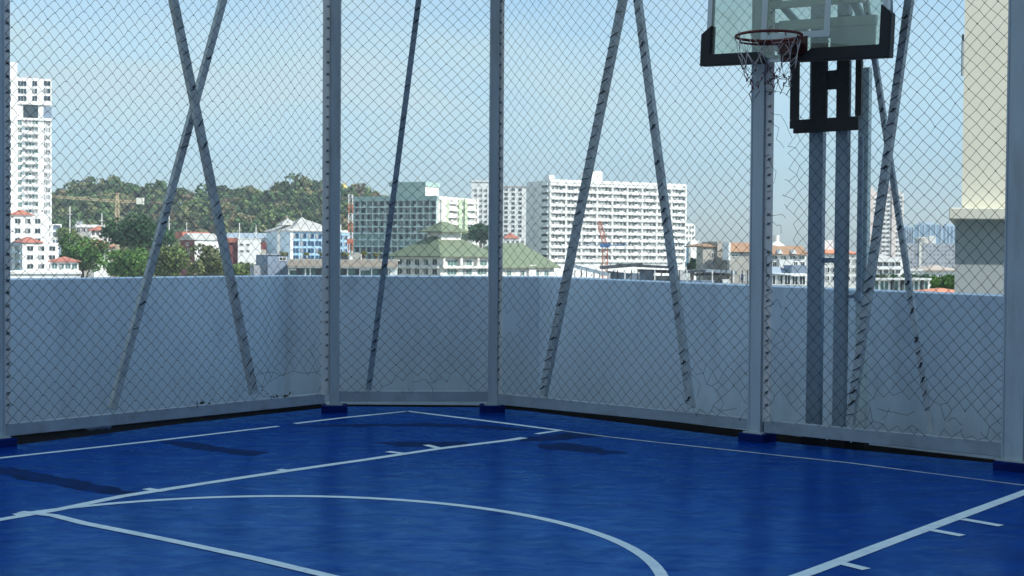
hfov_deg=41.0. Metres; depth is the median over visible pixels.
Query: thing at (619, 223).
window
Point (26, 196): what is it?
window
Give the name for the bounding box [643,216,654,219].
window
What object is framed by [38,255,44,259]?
window
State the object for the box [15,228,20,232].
window
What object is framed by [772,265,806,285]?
metal roof hall
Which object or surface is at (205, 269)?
broadleaf tree
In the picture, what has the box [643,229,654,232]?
window
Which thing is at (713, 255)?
beige house
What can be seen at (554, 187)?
window
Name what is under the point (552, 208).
window
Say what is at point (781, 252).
white resort
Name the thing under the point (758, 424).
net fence
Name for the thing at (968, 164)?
cream building
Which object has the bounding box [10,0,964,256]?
sky
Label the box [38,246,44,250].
window
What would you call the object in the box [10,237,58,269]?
villa block
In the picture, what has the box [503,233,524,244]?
red roof house
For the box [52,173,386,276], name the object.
forest
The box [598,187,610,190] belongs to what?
window
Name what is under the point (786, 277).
window
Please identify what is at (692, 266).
broadleaf tree
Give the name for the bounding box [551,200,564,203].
window
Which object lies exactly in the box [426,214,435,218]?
window
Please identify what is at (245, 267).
broadleaf tree
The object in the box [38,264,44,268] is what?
window
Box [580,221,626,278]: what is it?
luffing crane
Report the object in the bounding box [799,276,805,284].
window
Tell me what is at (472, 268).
villa hotel
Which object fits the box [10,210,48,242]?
villa block
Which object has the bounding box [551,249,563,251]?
window
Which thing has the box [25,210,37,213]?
window
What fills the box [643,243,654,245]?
window
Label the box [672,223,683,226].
window
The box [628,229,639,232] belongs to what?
window
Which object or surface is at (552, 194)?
window
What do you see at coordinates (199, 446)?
floor repair patch
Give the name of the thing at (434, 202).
window
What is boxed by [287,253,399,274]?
restaurant
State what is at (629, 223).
window
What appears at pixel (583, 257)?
window
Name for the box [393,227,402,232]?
window
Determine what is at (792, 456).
baseline
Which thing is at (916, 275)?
roof planting
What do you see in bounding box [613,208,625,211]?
window
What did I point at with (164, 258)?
broadleaf tree
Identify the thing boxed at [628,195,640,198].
window
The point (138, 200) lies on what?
tower crane
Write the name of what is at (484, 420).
baseline
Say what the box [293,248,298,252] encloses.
window
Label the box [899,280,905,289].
window
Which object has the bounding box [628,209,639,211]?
window
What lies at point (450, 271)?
window
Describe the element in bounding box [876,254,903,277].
terraced hotel
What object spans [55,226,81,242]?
broadleaf tree
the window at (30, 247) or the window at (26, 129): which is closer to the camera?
the window at (30, 247)
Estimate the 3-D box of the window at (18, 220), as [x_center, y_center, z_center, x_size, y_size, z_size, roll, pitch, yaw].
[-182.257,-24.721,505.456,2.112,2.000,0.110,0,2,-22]
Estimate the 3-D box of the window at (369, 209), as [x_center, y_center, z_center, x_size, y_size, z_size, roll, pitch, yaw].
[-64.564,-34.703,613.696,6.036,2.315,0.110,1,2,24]
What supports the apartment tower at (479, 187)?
on the ground
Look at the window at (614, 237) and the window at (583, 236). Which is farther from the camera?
the window at (614, 237)
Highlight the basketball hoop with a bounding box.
[700,0,895,450]
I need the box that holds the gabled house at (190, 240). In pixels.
[175,232,219,275]
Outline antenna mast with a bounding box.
[347,194,352,252]
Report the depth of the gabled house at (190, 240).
504.37 m
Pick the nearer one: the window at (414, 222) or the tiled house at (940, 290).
the tiled house at (940, 290)
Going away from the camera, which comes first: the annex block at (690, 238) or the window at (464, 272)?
the window at (464, 272)
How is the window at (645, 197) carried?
in the apartment block at (617, 218)
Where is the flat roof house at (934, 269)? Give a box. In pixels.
[910,265,954,285]
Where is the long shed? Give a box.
[227,233,266,241]
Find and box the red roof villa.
[86,226,117,276]
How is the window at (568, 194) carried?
in the apartment block at (617, 218)
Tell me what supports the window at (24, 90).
in the residential tower at (24, 156)
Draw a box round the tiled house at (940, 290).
[914,288,953,291]
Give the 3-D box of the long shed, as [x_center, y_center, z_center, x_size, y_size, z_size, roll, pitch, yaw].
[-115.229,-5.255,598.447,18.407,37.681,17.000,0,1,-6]
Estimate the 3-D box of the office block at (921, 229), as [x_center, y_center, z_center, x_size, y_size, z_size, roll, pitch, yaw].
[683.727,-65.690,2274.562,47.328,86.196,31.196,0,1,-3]
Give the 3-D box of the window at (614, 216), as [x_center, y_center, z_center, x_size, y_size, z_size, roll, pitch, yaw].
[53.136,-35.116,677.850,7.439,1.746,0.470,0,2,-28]
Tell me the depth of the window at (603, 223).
674.11 m
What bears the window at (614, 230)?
in the apartment block at (617, 218)
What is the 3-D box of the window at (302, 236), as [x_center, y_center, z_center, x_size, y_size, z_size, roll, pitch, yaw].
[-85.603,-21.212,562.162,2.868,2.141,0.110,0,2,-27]
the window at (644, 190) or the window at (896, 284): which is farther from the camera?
the window at (644, 190)
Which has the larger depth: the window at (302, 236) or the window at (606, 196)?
the window at (606, 196)
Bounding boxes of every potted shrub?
[279,251,287,258]
[340,252,348,259]
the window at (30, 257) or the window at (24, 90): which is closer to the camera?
the window at (30, 257)
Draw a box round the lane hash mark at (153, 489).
[144,488,166,491]
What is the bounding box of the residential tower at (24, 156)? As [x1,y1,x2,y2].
[10,62,51,242]
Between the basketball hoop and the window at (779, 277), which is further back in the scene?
the window at (779, 277)
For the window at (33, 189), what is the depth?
577.44 m
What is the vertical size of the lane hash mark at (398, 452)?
0.001 m
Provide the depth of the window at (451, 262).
388.43 m
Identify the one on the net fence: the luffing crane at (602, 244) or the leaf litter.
the leaf litter
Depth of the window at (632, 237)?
682.22 m
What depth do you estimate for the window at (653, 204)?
685.89 m
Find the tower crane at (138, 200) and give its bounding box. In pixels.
[52,193,143,276]
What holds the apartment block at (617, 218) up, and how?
on the ground
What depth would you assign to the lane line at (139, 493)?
8.76 m
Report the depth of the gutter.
12.88 m
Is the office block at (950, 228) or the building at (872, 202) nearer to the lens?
the building at (872, 202)
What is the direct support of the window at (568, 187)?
in the apartment block at (617, 218)
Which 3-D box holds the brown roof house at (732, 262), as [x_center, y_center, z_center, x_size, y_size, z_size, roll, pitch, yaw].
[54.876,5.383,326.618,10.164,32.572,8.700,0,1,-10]
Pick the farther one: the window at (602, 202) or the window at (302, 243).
the window at (602, 202)
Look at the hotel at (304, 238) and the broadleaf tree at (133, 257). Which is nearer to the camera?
the broadleaf tree at (133, 257)
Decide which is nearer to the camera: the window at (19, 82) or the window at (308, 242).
the window at (308, 242)
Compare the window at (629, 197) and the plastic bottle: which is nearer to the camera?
the plastic bottle
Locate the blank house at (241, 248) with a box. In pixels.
[227,238,266,264]
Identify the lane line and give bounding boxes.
[0,437,524,520]
[534,430,562,433]
[790,490,1023,575]
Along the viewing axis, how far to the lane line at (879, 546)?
7.11 m
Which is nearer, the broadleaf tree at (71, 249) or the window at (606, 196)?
the broadleaf tree at (71, 249)
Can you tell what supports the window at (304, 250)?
in the hotel at (304, 238)
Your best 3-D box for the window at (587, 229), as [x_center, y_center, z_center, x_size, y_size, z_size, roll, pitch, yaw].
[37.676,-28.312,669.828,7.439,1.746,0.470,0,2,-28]
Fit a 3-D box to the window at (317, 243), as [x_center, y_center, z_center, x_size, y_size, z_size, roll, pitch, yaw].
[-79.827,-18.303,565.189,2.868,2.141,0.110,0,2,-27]
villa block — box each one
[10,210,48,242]
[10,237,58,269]
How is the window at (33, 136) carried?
in the residential tower at (24, 156)
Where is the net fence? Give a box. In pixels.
[0,0,1023,472]
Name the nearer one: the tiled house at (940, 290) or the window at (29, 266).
the tiled house at (940, 290)
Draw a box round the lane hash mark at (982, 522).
[960,518,1001,525]
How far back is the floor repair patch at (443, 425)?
11.56 m
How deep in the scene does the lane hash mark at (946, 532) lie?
7.24 m
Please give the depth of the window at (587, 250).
670.49 m
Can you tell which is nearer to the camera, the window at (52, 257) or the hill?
the window at (52, 257)
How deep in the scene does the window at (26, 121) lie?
576.73 m
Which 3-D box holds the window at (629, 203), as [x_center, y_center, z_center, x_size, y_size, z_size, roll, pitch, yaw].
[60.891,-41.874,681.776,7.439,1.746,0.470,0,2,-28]
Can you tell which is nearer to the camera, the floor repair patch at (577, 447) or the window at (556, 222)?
the floor repair patch at (577, 447)
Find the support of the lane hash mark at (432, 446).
on the court floor
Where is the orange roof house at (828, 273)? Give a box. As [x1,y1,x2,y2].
[805,240,855,287]
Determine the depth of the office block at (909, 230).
2298.91 m
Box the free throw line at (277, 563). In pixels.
[17,511,336,575]
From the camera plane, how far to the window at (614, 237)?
678.15 m
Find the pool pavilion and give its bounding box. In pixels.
[10,256,81,277]
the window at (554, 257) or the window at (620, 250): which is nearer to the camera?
the window at (554, 257)
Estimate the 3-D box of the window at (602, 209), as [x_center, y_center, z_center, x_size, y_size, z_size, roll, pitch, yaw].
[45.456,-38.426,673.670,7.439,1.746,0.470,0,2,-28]
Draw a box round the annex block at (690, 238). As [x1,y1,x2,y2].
[685,223,699,279]
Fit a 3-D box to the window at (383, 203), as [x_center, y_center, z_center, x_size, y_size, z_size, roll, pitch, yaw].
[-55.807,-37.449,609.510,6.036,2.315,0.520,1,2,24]
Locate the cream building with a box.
[949,0,1007,293]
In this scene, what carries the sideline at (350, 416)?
on the court floor
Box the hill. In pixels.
[55,196,351,252]
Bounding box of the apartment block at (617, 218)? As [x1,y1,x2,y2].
[526,171,686,278]
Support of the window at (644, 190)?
in the apartment block at (617, 218)
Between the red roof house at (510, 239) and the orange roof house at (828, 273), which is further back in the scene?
the red roof house at (510, 239)
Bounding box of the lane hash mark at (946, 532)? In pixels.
[929,529,964,535]
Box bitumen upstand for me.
[11,404,995,462]
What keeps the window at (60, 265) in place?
in the pool pavilion
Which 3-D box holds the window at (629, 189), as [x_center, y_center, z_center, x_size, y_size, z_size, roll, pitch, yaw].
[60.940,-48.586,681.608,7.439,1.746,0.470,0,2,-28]
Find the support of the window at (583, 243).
in the apartment block at (617, 218)
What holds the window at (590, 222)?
in the apartment block at (617, 218)
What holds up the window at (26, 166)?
in the residential tower at (24, 156)
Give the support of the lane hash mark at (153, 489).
on the court floor
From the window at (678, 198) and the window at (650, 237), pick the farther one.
the window at (678, 198)
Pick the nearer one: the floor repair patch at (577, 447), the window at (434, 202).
the floor repair patch at (577, 447)
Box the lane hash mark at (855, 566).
[840,563,869,569]
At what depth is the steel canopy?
305.97 m
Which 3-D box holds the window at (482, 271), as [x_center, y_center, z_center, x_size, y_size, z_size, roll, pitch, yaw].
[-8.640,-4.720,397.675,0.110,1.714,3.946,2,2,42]
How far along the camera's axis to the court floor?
7.99 m
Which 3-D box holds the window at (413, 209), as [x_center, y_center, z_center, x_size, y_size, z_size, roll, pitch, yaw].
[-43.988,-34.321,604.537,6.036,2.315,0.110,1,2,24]
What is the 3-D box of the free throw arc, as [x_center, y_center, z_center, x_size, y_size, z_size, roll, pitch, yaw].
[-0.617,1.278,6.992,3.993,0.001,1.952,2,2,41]
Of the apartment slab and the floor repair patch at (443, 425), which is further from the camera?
the apartment slab
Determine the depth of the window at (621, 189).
677.90 m
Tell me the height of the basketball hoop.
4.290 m
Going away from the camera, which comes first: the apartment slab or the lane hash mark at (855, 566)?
the lane hash mark at (855, 566)
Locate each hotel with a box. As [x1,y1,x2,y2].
[264,214,349,258]
[353,172,478,259]
[389,221,560,275]
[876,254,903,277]
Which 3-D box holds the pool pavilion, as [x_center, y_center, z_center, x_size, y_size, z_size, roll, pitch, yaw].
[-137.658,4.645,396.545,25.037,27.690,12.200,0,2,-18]
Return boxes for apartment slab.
[906,236,954,268]
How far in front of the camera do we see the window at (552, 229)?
661.88 m
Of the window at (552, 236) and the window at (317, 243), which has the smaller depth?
the window at (317, 243)
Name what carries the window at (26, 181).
in the residential tower at (24, 156)
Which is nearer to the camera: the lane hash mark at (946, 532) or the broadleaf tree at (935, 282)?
the lane hash mark at (946, 532)
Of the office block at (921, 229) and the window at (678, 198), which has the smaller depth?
the window at (678, 198)
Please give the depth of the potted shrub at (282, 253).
265.76 m
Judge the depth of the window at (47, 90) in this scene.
578.85 m
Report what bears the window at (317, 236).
in the hotel at (304, 238)
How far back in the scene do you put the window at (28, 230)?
506.98 m
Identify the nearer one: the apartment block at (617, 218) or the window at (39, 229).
the window at (39, 229)
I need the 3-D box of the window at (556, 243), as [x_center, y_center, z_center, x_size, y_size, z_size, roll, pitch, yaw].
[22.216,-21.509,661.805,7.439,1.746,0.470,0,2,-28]
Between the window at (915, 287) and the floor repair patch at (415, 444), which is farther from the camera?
the window at (915, 287)
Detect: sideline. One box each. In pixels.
[0,426,279,457]
[295,411,408,423]
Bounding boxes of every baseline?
[409,411,558,429]
[566,431,1021,484]
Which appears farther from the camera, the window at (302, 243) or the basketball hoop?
the window at (302, 243)
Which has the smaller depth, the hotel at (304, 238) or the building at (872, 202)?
the hotel at (304, 238)
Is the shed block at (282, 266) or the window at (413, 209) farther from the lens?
the window at (413, 209)
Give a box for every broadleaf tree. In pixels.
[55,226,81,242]
[58,232,112,276]
[99,213,176,276]
[100,246,148,276]
[146,244,191,275]
[185,243,223,275]
[232,261,255,275]
[467,222,487,247]
[687,258,695,279]
[930,274,954,289]
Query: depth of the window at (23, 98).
575.47 m
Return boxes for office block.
[904,225,912,242]
[913,222,941,242]
[942,224,954,243]
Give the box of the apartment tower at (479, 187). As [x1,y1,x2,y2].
[470,180,525,247]
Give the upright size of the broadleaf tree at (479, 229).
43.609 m
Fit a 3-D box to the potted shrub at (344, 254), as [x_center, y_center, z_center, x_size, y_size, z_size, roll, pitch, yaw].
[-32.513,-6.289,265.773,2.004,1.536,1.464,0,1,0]
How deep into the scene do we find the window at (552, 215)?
661.71 m
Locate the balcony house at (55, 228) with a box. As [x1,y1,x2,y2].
[52,224,61,257]
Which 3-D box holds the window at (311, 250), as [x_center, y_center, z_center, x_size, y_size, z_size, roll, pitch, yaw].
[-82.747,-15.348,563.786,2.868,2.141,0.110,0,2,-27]
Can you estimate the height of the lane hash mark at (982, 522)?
0.001 m
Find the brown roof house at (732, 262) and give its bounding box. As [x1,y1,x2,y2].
[718,242,748,283]
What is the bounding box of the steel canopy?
[574,263,747,283]
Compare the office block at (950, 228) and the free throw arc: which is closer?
the free throw arc
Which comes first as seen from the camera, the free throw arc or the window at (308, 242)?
the free throw arc
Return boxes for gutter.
[14,409,851,449]
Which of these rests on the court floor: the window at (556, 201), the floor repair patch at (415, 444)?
the floor repair patch at (415, 444)
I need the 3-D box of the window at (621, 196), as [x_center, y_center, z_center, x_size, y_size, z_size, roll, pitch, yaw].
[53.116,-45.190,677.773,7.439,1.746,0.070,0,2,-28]
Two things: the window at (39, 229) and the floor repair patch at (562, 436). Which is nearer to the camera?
the floor repair patch at (562, 436)
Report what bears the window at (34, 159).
in the residential tower at (24, 156)
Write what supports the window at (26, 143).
in the residential tower at (24, 156)
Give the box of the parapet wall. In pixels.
[10,275,1003,458]
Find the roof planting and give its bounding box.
[876,273,931,277]
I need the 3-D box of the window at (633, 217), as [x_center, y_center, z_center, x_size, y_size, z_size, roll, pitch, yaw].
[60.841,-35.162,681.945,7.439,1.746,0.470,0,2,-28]
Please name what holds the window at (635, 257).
in the apartment block at (617, 218)
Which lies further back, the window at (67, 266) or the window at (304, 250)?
the window at (304, 250)
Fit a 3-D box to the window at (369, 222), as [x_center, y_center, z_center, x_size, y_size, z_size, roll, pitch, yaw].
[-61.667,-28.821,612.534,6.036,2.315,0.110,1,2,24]
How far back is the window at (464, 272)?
392.82 m
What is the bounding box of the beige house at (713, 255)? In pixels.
[685,242,726,282]
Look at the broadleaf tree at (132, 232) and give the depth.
423.94 m
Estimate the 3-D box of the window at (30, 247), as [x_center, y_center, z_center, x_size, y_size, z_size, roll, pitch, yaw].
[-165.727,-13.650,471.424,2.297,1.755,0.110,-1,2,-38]
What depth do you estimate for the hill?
911.53 m
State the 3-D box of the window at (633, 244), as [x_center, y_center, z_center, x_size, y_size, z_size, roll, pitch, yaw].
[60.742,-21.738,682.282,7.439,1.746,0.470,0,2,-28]
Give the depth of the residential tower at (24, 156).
576.85 m
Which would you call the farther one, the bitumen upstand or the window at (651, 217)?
the window at (651, 217)
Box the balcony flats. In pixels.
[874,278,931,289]
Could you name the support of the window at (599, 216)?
in the apartment block at (617, 218)
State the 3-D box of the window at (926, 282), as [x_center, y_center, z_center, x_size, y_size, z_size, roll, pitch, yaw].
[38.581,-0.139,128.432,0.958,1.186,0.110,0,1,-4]
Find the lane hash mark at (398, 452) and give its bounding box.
[388,451,409,453]
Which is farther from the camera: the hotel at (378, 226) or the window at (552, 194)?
the window at (552, 194)
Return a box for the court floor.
[0,406,1023,575]
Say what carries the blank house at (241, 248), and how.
on the ground
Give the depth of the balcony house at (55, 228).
589.97 m
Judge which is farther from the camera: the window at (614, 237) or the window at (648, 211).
the window at (648, 211)
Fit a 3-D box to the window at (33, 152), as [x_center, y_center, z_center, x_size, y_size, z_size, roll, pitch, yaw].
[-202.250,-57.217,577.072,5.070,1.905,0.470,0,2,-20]
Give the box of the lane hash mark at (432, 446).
[424,445,440,448]
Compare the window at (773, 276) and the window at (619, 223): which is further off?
the window at (619, 223)
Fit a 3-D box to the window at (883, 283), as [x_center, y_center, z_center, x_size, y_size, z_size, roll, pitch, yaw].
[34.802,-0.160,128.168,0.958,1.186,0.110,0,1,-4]
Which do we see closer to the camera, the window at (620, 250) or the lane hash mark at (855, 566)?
the lane hash mark at (855, 566)
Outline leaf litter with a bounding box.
[197,392,290,404]
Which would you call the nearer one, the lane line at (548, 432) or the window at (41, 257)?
the lane line at (548, 432)
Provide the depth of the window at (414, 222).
603.16 m
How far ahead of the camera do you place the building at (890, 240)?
1299.35 m
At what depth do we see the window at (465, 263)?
393.01 m
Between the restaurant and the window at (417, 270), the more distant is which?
the window at (417, 270)
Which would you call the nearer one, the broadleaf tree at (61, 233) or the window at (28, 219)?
the window at (28, 219)
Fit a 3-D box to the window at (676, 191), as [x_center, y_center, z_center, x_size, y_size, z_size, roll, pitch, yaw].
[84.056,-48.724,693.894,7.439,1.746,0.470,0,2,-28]
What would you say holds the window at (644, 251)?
in the apartment block at (617, 218)
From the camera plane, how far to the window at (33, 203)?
577.86 m
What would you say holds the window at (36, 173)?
in the residential tower at (24, 156)
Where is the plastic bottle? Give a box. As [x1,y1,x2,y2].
[84,426,110,430]
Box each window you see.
[15,218,20,223]
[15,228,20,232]
[18,81,26,86]
[18,88,26,93]
[18,96,26,100]
[25,120,37,123]
[25,128,37,131]
[25,135,37,138]
[25,142,37,146]
[25,150,37,153]
[25,157,37,161]
[25,165,37,168]
[25,172,37,176]
[25,180,37,183]
[25,187,37,190]
[25,195,37,198]
[25,202,37,205]
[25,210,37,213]
[25,218,30,223]
[25,228,30,233]
[27,246,33,250]
[27,255,33,259]
[27,264,33,268]
[35,228,40,233]
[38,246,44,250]
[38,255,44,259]
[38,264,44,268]
[44,88,50,93]
[49,255,55,259]
[58,263,63,268]
[65,263,70,268]
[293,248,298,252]
[300,234,306,238]
[300,241,306,245]
[300,248,306,252]
[307,241,313,245]
[307,248,313,252]
[315,234,321,238]
[315,241,321,245]
[362,208,371,212]
[368,221,377,225]
[381,201,389,205]
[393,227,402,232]
[406,208,415,212]
[413,221,422,225]
[414,268,419,274]
[426,201,435,205]
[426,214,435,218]
[447,260,456,265]
[447,269,456,274]
[462,269,471,274]
[463,260,471,265]
[477,269,486,274]
[480,260,486,265]
[551,193,564,196]
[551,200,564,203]
[551,207,564,210]
[551,214,564,217]
[551,221,564,224]
[551,228,564,230]
[551,235,564,237]
[551,242,564,244]
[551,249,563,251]
[551,256,563,258]
[552,186,564,189]
[567,186,579,189]
[567,193,578,196]
[582,221,594,224]
[582,228,595,231]
[582,235,594,238]
[582,242,594,244]
[582,249,594,252]
[582,256,594,258]
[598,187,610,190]
[598,194,610,197]
[598,201,610,204]
[598,208,610,211]
[598,215,610,218]
[598,222,610,224]
[613,188,625,191]
[613,195,625,198]
[613,202,625,204]
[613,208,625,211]
[613,215,625,218]
[613,222,625,225]
[613,229,624,231]
[613,236,624,238]
[613,249,624,252]
[613,256,624,259]
[628,188,640,191]
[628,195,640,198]
[628,202,639,205]
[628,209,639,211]
[628,215,639,218]
[628,222,639,225]
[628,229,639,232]
[628,236,639,238]
[628,243,639,245]
[628,256,639,259]
[643,189,654,192]
[643,196,654,198]
[643,202,654,205]
[643,209,654,212]
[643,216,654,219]
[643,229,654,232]
[643,236,654,239]
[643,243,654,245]
[643,249,654,252]
[643,256,654,259]
[657,256,666,259]
[672,197,683,199]
[672,203,683,206]
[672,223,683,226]
[673,190,683,193]
[772,275,775,284]
[777,275,782,284]
[784,275,790,284]
[792,276,797,284]
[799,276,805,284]
[874,280,878,288]
[879,280,888,289]
[889,280,898,289]
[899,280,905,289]
[912,280,918,289]
[919,280,928,289]
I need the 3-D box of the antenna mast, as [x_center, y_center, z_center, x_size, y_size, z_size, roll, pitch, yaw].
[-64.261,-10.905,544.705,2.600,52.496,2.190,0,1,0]
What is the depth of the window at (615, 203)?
677.49 m
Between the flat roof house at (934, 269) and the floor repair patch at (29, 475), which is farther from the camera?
the flat roof house at (934, 269)
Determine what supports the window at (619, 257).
in the apartment block at (617, 218)
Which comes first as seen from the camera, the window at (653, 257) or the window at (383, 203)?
the window at (383, 203)
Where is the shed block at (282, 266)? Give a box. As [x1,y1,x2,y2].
[250,254,288,274]
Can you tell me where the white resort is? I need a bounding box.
[772,235,807,268]
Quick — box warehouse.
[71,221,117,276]
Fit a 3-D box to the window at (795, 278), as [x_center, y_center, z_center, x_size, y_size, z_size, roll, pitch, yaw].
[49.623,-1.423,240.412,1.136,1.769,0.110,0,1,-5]
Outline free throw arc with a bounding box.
[14,495,667,575]
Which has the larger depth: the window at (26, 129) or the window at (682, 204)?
the window at (682, 204)
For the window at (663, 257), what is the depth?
690.77 m
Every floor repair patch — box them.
[0,467,137,494]
[162,440,267,455]
[296,423,530,429]
[377,441,468,446]
[520,433,606,440]
[537,443,626,454]
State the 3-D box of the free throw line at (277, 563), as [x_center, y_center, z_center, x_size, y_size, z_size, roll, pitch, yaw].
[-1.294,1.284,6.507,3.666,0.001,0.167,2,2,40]
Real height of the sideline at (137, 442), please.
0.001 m

